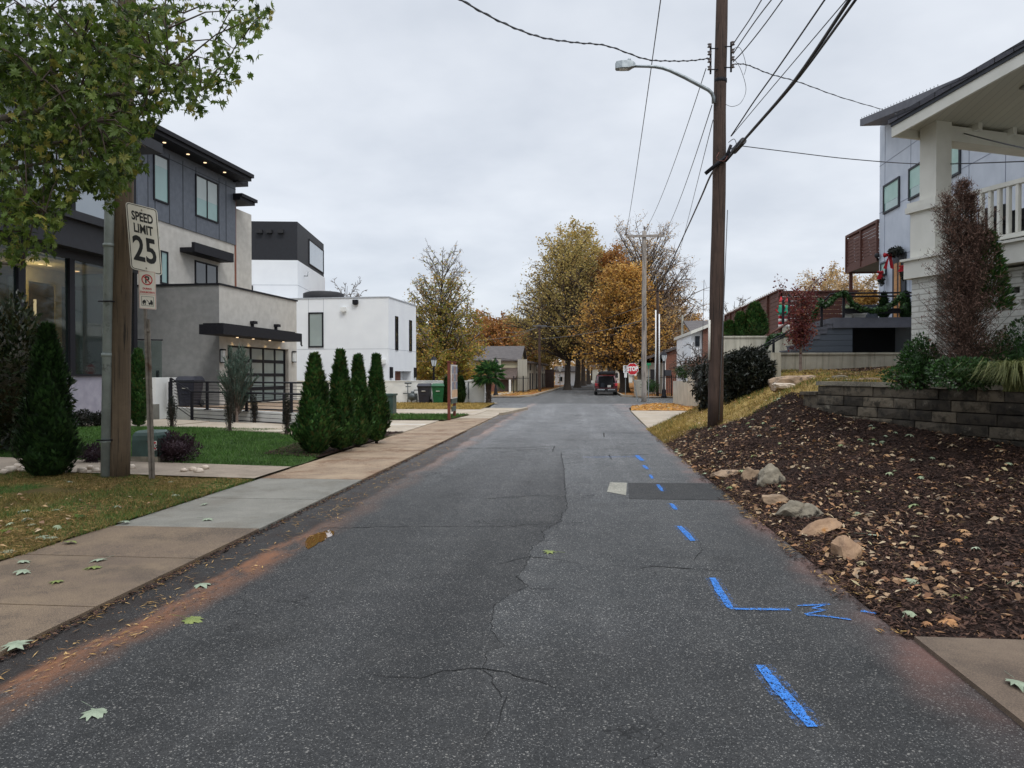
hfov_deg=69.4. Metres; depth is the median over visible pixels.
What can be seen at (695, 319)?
tree
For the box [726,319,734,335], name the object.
arborvitae
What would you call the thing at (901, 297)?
garland
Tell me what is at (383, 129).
sky
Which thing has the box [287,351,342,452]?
arborvitae
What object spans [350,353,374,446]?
arborvitae
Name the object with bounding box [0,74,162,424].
glass fronted house
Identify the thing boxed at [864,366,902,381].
yard grass
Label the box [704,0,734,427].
utility pole
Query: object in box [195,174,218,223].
window
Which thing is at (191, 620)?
fallen leaf
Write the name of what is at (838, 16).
cable bundle
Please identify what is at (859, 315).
planter
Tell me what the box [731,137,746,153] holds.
splice case
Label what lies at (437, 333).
tree
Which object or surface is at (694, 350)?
tree
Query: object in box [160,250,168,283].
window
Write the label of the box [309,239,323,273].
window
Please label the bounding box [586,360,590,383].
tree
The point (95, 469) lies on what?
pale stone
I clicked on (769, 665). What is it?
paint overspray
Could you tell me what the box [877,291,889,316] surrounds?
arborvitae
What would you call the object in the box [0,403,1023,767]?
road
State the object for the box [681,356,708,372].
shrub
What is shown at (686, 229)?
power line
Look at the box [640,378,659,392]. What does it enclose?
shrub
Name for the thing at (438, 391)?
wheeled bin
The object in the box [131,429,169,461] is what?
utility pedestal
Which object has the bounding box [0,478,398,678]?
gutter debris
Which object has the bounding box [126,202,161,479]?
sign post
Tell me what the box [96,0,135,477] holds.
utility pole
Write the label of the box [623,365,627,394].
speed limit sign
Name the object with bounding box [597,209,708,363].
tree
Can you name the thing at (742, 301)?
tree
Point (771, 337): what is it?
garland
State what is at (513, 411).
kerb
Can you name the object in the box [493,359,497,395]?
lamp post
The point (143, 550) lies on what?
sidewalk
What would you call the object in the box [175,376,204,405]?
wheeled bin
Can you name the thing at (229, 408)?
clipped shrub
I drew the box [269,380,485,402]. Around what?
boundary wall
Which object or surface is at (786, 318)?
garden figurine
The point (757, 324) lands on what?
arborvitae
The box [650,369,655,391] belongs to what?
door
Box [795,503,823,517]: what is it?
rock
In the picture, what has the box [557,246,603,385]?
tree
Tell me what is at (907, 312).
arborvitae
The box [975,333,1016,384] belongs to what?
shrub
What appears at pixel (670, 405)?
verge leaf litter
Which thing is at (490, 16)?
service wire
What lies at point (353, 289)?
tree
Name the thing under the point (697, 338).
window
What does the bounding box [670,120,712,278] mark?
power line
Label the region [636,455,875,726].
paint marking
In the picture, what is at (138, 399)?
arborvitae
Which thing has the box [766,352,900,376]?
concrete wall
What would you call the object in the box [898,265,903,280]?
wreath
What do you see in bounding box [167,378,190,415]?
cable railing
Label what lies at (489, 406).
ground
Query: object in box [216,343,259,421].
silvery pine
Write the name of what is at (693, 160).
power line
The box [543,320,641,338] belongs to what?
line
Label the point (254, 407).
clipped shrub
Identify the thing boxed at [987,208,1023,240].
porch chair
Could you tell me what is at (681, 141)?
power line
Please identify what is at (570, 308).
tree
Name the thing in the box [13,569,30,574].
fallen leaf
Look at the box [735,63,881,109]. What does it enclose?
service wire
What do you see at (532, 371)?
townhouse row
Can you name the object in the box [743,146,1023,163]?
service wire
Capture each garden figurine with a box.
[775,297,785,327]
[784,298,790,327]
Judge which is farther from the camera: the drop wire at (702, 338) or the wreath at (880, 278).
the wreath at (880, 278)
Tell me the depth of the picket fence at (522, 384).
68.35 m
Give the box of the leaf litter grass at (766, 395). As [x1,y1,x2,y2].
[660,369,878,430]
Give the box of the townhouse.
[470,346,527,391]
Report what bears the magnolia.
on the lawn at (302, 462)
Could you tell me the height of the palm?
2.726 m
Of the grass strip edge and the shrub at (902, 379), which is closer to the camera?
the shrub at (902, 379)
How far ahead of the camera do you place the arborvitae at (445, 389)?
42.51 m
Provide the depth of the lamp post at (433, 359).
50.62 m
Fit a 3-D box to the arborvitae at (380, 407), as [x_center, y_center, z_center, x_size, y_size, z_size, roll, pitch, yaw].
[-3.308,0.325,18.000,0.854,2.232,0.785,0,1,5]
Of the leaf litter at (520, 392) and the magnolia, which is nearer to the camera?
the magnolia
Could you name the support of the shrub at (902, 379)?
on the upper yard
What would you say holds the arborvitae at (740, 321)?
on the concrete wall at (733, 342)
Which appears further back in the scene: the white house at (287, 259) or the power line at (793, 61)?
the white house at (287, 259)
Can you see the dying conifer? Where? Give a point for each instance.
(970, 298)
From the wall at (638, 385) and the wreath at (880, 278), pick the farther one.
the wall at (638, 385)
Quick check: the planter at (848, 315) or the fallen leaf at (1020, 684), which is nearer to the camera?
the fallen leaf at (1020, 684)
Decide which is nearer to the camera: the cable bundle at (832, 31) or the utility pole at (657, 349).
the cable bundle at (832, 31)
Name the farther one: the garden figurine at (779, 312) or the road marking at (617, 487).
the garden figurine at (779, 312)
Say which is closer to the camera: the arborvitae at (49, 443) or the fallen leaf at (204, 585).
the fallen leaf at (204, 585)
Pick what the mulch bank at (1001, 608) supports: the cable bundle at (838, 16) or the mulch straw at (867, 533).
the mulch straw at (867, 533)
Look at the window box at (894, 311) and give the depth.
24.54 m
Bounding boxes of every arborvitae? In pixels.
[7,320,87,476]
[131,347,146,425]
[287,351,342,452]
[328,347,358,450]
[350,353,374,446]
[367,352,392,442]
[443,376,446,402]
[457,375,466,402]
[724,321,730,335]
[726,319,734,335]
[733,310,746,335]
[745,300,769,335]
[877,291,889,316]
[898,290,911,316]
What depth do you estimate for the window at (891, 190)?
27.27 m
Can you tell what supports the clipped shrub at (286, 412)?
on the lawn at (302, 462)
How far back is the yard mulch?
21.73 m
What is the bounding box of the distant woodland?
[416,335,636,381]
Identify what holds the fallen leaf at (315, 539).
on the road at (624, 637)
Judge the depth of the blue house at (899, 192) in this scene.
26.56 m
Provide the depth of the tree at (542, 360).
102.57 m
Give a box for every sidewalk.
[0,408,518,656]
[491,384,554,395]
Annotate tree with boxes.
[0,0,274,274]
[331,276,366,296]
[402,241,495,380]
[442,306,550,361]
[490,312,564,382]
[498,223,608,389]
[519,215,606,387]
[524,278,567,363]
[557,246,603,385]
[564,257,676,392]
[576,240,634,370]
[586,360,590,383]
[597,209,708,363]
[647,290,701,361]
[668,342,707,378]
[671,313,706,341]
[697,297,748,320]
[793,257,863,309]
[823,273,878,309]
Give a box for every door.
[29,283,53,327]
[227,345,284,402]
[395,371,400,379]
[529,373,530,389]
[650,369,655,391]
[892,252,906,316]
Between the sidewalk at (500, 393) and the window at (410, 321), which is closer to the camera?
the window at (410, 321)
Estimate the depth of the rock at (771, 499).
9.40 m
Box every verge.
[0,472,242,559]
[491,382,563,396]
[631,403,691,409]
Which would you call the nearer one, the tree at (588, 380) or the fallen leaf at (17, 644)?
the fallen leaf at (17, 644)
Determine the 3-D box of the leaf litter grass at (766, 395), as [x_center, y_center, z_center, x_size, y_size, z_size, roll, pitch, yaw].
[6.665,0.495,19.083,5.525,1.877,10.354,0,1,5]
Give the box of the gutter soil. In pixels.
[0,431,466,659]
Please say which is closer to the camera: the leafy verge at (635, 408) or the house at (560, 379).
the leafy verge at (635, 408)
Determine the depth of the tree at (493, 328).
98.37 m
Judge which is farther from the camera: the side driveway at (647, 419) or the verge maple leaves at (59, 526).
the side driveway at (647, 419)
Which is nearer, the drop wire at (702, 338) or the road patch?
the road patch
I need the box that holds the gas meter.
[403,382,417,401]
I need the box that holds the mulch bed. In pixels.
[265,432,399,456]
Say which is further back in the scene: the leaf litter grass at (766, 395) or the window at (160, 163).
the window at (160, 163)
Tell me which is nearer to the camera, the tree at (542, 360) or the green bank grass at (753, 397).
the green bank grass at (753, 397)
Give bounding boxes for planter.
[841,303,852,317]
[851,305,866,317]
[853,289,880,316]
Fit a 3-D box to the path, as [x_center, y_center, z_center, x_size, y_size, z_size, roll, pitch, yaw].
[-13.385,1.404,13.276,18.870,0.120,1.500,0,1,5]
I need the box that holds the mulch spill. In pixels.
[649,432,908,634]
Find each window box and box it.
[845,308,864,313]
[875,308,900,313]
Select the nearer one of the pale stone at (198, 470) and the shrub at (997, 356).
the shrub at (997, 356)
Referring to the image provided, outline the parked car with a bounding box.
[591,371,618,394]
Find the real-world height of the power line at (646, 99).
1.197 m
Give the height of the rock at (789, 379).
0.442 m
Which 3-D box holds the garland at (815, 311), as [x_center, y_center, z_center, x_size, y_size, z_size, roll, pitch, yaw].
[10.107,-2.440,24.637,0.466,0.836,0.278,0,1,5]
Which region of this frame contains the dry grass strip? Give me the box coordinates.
[204,403,491,408]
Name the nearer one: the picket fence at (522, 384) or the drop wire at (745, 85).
the drop wire at (745, 85)
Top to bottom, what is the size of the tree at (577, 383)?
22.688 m
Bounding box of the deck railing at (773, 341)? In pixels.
[756,292,911,352]
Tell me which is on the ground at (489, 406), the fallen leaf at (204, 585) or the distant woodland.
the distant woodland
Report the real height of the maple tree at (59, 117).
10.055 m
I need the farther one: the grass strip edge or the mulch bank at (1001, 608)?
the grass strip edge
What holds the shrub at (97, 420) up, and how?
on the lawn at (302, 462)
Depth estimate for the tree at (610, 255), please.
82.81 m
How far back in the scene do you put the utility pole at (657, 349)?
55.57 m
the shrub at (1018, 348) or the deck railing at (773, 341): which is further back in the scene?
the deck railing at (773, 341)
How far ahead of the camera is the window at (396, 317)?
48.44 m
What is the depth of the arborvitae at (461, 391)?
42.45 m
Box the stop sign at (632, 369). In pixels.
[626,363,638,401]
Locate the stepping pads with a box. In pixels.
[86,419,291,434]
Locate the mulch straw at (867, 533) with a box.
[663,391,1022,638]
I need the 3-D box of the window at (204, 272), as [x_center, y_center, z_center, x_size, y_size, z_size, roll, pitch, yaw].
[-14.415,-5.158,34.931,0.050,1.102,1.861,0,1,9]
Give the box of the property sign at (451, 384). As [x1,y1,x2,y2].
[446,361,456,419]
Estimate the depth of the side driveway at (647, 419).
29.87 m
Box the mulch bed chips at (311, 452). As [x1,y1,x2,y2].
[265,431,402,455]
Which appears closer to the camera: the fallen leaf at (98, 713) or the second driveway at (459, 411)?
the fallen leaf at (98, 713)
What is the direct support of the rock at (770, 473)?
on the mulch bank at (1001, 608)
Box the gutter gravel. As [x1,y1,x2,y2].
[0,444,440,710]
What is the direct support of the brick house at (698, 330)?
on the cross street
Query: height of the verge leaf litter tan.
0.068 m
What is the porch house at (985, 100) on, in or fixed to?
on the upper yard
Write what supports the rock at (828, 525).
on the mulch bank at (1001, 608)
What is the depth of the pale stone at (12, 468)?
11.84 m
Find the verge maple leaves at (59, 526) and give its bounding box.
[0,505,120,532]
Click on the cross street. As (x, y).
(577, 400)
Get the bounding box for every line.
[479,307,640,340]
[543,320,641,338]
[626,0,660,232]
[643,161,723,307]
[645,69,705,229]
[664,105,711,233]
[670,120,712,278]
[731,0,824,135]
[732,0,846,134]
[733,0,761,43]
[733,0,771,53]
[733,0,782,61]
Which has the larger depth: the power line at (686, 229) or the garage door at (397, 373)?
the garage door at (397, 373)
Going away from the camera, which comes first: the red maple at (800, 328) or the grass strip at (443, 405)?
the red maple at (800, 328)
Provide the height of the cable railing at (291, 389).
1.008 m
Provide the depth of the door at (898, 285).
26.68 m
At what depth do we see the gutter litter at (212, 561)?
6.18 m
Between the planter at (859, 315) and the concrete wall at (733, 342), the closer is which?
the planter at (859, 315)
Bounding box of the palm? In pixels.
[469,358,506,402]
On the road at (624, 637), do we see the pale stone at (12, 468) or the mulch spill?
the mulch spill
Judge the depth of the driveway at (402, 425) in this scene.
24.52 m
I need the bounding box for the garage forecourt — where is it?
[167,400,298,418]
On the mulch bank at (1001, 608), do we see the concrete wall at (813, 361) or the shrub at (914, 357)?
the shrub at (914, 357)
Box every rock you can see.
[709,470,740,478]
[741,467,758,480]
[756,463,785,486]
[762,494,787,505]
[768,375,815,392]
[772,383,794,388]
[773,500,805,516]
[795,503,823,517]
[799,518,842,535]
[830,535,862,558]
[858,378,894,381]
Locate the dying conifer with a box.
[905,176,1021,388]
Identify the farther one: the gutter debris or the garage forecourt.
the garage forecourt
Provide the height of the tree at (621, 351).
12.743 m
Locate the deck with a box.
[779,317,910,352]
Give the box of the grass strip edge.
[393,419,441,419]
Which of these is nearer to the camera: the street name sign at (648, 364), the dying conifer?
the dying conifer
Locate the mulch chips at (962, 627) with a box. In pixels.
[661,392,1023,639]
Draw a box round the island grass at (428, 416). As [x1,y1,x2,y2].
[389,412,468,419]
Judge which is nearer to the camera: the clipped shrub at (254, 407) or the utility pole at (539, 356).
the clipped shrub at (254, 407)
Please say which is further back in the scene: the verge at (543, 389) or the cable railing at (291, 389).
the verge at (543, 389)
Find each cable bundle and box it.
[725,0,850,161]
[750,0,856,134]
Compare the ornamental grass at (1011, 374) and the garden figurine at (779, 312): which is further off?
the garden figurine at (779, 312)
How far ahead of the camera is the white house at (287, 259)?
48.62 m
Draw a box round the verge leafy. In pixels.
[617,381,672,395]
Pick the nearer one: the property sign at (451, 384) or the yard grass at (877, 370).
the yard grass at (877, 370)
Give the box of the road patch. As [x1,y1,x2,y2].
[628,483,732,499]
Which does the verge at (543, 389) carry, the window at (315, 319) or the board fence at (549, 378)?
the board fence at (549, 378)
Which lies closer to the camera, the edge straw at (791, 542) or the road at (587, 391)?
the edge straw at (791, 542)
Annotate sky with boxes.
[0,0,1023,374]
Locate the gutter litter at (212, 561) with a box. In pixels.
[1,417,496,691]
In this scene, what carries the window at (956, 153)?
in the blue house at (899, 192)
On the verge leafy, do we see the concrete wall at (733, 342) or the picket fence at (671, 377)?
the picket fence at (671, 377)
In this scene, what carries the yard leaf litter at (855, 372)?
on the grass bank at (747, 410)
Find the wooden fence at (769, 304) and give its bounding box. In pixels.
[724,287,876,339]
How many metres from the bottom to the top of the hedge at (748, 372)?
2.277 m
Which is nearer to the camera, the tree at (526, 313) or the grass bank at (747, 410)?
the grass bank at (747, 410)
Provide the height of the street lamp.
1.052 m
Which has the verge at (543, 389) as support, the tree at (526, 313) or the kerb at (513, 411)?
the tree at (526, 313)
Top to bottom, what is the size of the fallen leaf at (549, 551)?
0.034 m
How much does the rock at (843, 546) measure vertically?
0.325 m
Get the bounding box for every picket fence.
[513,376,529,392]
[647,375,677,395]
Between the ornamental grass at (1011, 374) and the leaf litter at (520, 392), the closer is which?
the ornamental grass at (1011, 374)
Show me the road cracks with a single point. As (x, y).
(513, 592)
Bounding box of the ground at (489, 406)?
[0,379,687,560]
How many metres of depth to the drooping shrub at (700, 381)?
21.79 m
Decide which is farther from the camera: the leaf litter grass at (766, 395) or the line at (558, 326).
the line at (558, 326)
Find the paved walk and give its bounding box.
[914,636,1023,727]
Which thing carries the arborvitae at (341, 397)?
on the mulch bed
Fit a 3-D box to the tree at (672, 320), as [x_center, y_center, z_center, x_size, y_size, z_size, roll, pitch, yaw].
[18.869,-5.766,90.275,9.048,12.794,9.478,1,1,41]
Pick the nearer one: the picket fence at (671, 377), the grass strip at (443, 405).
the grass strip at (443, 405)
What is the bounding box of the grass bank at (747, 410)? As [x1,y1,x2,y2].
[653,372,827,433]
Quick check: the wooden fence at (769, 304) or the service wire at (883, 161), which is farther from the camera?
the wooden fence at (769, 304)
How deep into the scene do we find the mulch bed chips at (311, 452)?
15.62 m
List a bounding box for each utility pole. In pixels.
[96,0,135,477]
[533,324,546,390]
[625,226,664,401]
[646,289,668,395]
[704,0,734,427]
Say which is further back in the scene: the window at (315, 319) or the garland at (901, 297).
the window at (315, 319)
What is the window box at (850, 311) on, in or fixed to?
hanging from the deck railing at (773, 341)
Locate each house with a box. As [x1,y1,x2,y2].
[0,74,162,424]
[9,121,302,404]
[251,221,416,379]
[554,366,574,385]
[592,364,632,382]
[635,346,676,393]
[674,315,708,380]
[845,78,1023,358]
[888,40,1023,400]
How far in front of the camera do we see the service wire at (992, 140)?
11.31 m
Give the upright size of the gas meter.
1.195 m
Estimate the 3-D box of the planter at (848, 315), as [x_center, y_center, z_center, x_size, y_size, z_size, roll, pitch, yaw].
[11.425,-2.490,25.215,0.416,0.547,0.422,0,1,5]
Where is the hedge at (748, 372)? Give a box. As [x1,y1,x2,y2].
[691,343,776,411]
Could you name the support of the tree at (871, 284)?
on the verge leafy
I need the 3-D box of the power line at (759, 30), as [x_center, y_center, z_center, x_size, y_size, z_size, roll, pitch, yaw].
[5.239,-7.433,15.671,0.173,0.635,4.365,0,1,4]
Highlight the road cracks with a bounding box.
[328,431,731,740]
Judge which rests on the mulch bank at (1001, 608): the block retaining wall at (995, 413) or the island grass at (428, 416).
the block retaining wall at (995, 413)
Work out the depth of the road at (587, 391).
64.52 m
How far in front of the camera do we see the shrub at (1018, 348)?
11.03 m
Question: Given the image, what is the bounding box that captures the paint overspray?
[643,467,819,723]
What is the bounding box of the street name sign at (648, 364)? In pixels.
[647,363,650,399]
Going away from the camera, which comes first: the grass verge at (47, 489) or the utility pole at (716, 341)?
the grass verge at (47, 489)
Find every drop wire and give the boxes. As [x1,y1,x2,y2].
[700,292,703,394]
[726,60,745,106]
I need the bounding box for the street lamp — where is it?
[615,58,714,103]
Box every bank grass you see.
[652,369,884,433]
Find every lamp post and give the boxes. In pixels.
[430,354,436,379]
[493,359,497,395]
[661,351,666,397]
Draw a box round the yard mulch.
[783,366,903,375]
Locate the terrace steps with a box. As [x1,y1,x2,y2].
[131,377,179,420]
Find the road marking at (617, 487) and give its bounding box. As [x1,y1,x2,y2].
[607,482,626,494]
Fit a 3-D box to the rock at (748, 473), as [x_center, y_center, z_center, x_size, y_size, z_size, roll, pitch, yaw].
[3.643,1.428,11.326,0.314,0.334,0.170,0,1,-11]
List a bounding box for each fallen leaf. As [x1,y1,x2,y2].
[0,640,31,650]
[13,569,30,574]
[80,701,106,720]
[172,614,202,623]
[194,580,210,587]
[305,530,333,548]
[542,550,564,553]
[1005,671,1023,691]
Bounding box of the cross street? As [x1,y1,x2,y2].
[491,398,672,403]
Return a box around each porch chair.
[978,204,1009,240]
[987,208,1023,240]
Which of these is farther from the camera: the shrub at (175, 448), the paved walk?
the shrub at (175, 448)
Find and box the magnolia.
[0,290,77,453]
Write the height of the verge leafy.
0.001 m
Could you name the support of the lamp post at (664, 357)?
on the cross street
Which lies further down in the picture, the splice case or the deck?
the deck
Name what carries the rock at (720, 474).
on the mulch bank at (1001, 608)
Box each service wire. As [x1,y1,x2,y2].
[459,0,710,61]
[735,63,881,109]
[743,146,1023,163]
[894,113,1023,148]
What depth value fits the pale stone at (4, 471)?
11.60 m
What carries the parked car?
on the road at (587, 391)
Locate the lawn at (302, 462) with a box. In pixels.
[0,427,344,467]
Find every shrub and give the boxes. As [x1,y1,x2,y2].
[73,409,95,427]
[78,442,100,462]
[87,410,100,426]
[147,430,203,462]
[166,395,177,426]
[224,388,234,430]
[250,394,257,422]
[281,392,291,433]
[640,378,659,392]
[672,365,692,379]
[676,354,707,385]
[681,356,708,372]
[690,362,708,410]
[876,363,937,390]
[893,331,943,389]
[923,355,1000,391]
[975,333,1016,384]
[994,316,1023,383]
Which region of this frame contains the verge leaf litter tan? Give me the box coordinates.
[631,403,693,409]
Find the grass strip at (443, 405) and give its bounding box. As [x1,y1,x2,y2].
[396,401,493,408]
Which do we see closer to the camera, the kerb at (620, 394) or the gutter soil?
the gutter soil
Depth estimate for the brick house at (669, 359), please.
65.00 m
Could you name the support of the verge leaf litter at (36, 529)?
on the grass verge at (47, 489)
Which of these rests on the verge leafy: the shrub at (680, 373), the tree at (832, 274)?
the tree at (832, 274)
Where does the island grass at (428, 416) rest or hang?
on the grass island
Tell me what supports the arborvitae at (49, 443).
on the grass verge at (47, 489)
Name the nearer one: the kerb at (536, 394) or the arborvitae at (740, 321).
the arborvitae at (740, 321)
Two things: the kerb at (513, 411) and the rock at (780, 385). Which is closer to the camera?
the rock at (780, 385)
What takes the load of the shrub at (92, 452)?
on the lawn at (302, 462)
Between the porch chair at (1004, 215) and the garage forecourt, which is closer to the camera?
the porch chair at (1004, 215)
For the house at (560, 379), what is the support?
on the verge at (543, 389)
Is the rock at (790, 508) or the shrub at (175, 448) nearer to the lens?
the rock at (790, 508)
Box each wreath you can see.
[877,270,884,285]
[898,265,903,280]
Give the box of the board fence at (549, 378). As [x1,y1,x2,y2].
[545,370,553,387]
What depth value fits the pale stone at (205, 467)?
12.55 m
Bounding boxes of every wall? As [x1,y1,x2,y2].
[174,407,296,422]
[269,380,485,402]
[634,380,640,395]
[673,375,698,406]
[724,328,792,353]
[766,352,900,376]
[800,381,1023,447]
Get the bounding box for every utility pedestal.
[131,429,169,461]
[386,393,397,413]
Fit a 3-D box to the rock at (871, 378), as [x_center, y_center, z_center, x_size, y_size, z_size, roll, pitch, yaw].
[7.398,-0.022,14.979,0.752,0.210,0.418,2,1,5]
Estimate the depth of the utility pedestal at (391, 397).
30.46 m
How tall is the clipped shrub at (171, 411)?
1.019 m
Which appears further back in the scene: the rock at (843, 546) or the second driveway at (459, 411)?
the second driveway at (459, 411)
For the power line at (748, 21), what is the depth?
15.65 m
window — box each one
[153,154,168,204]
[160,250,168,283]
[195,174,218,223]
[195,260,217,282]
[308,312,323,346]
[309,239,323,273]
[395,316,398,349]
[409,320,411,350]
[695,336,699,345]
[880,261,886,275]
[882,176,899,214]
[908,162,919,200]
[951,149,960,177]
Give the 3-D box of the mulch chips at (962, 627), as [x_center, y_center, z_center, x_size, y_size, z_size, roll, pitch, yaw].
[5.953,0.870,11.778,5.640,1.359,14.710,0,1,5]
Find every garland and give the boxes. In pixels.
[764,332,793,350]
[811,298,821,321]
[816,290,907,313]
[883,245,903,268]
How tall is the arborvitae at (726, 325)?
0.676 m
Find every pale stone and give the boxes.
[0,469,9,474]
[4,466,16,472]
[77,467,86,472]
[91,468,99,471]
[193,468,204,472]
[200,465,209,468]
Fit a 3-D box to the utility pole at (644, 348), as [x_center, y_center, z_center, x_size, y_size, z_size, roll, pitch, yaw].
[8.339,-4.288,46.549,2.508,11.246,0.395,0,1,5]
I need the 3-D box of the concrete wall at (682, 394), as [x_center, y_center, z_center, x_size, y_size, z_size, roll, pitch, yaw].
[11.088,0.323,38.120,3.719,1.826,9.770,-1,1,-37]
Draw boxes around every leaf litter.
[0,491,154,546]
[491,389,548,395]
[631,403,696,409]
[670,392,1023,617]
[782,366,897,376]
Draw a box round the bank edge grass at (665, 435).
[646,413,688,442]
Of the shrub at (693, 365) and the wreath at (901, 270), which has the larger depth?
the shrub at (693, 365)
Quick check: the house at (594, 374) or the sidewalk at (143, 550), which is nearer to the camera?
the sidewalk at (143, 550)
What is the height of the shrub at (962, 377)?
0.534 m
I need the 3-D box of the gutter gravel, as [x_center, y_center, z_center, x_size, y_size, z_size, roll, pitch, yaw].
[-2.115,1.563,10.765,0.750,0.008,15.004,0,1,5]
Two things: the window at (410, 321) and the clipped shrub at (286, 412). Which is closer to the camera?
the clipped shrub at (286, 412)
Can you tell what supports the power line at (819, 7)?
attached to the utility pole at (716, 341)
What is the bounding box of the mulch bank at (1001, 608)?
[666,392,1023,639]
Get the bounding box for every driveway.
[387,420,438,435]
[396,409,486,414]
[631,411,685,427]
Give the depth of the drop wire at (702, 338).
17.66 m
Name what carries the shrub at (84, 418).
on the lawn at (302, 462)
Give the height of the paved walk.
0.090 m
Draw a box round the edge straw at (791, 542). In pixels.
[659,438,911,634]
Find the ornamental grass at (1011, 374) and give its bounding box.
[951,357,1023,391]
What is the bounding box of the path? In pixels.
[0,457,290,477]
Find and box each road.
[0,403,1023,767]
[521,383,636,397]
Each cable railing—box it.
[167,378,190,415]
[168,381,328,412]
[190,391,300,424]
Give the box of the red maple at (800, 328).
[773,267,825,370]
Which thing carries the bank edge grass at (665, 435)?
on the grass bank at (747, 410)
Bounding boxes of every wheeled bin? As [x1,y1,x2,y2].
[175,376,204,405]
[417,383,431,402]
[431,383,444,402]
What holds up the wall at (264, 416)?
on the garage forecourt
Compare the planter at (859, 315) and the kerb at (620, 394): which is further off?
the kerb at (620, 394)
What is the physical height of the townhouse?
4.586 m
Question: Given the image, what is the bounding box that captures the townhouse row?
[467,358,548,389]
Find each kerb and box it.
[491,386,563,397]
[499,407,527,414]
[617,392,672,397]
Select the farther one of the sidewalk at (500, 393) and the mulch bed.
the sidewalk at (500, 393)
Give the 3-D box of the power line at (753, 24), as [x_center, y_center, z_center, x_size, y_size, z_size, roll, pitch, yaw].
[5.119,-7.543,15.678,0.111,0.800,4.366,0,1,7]
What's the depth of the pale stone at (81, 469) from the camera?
11.97 m

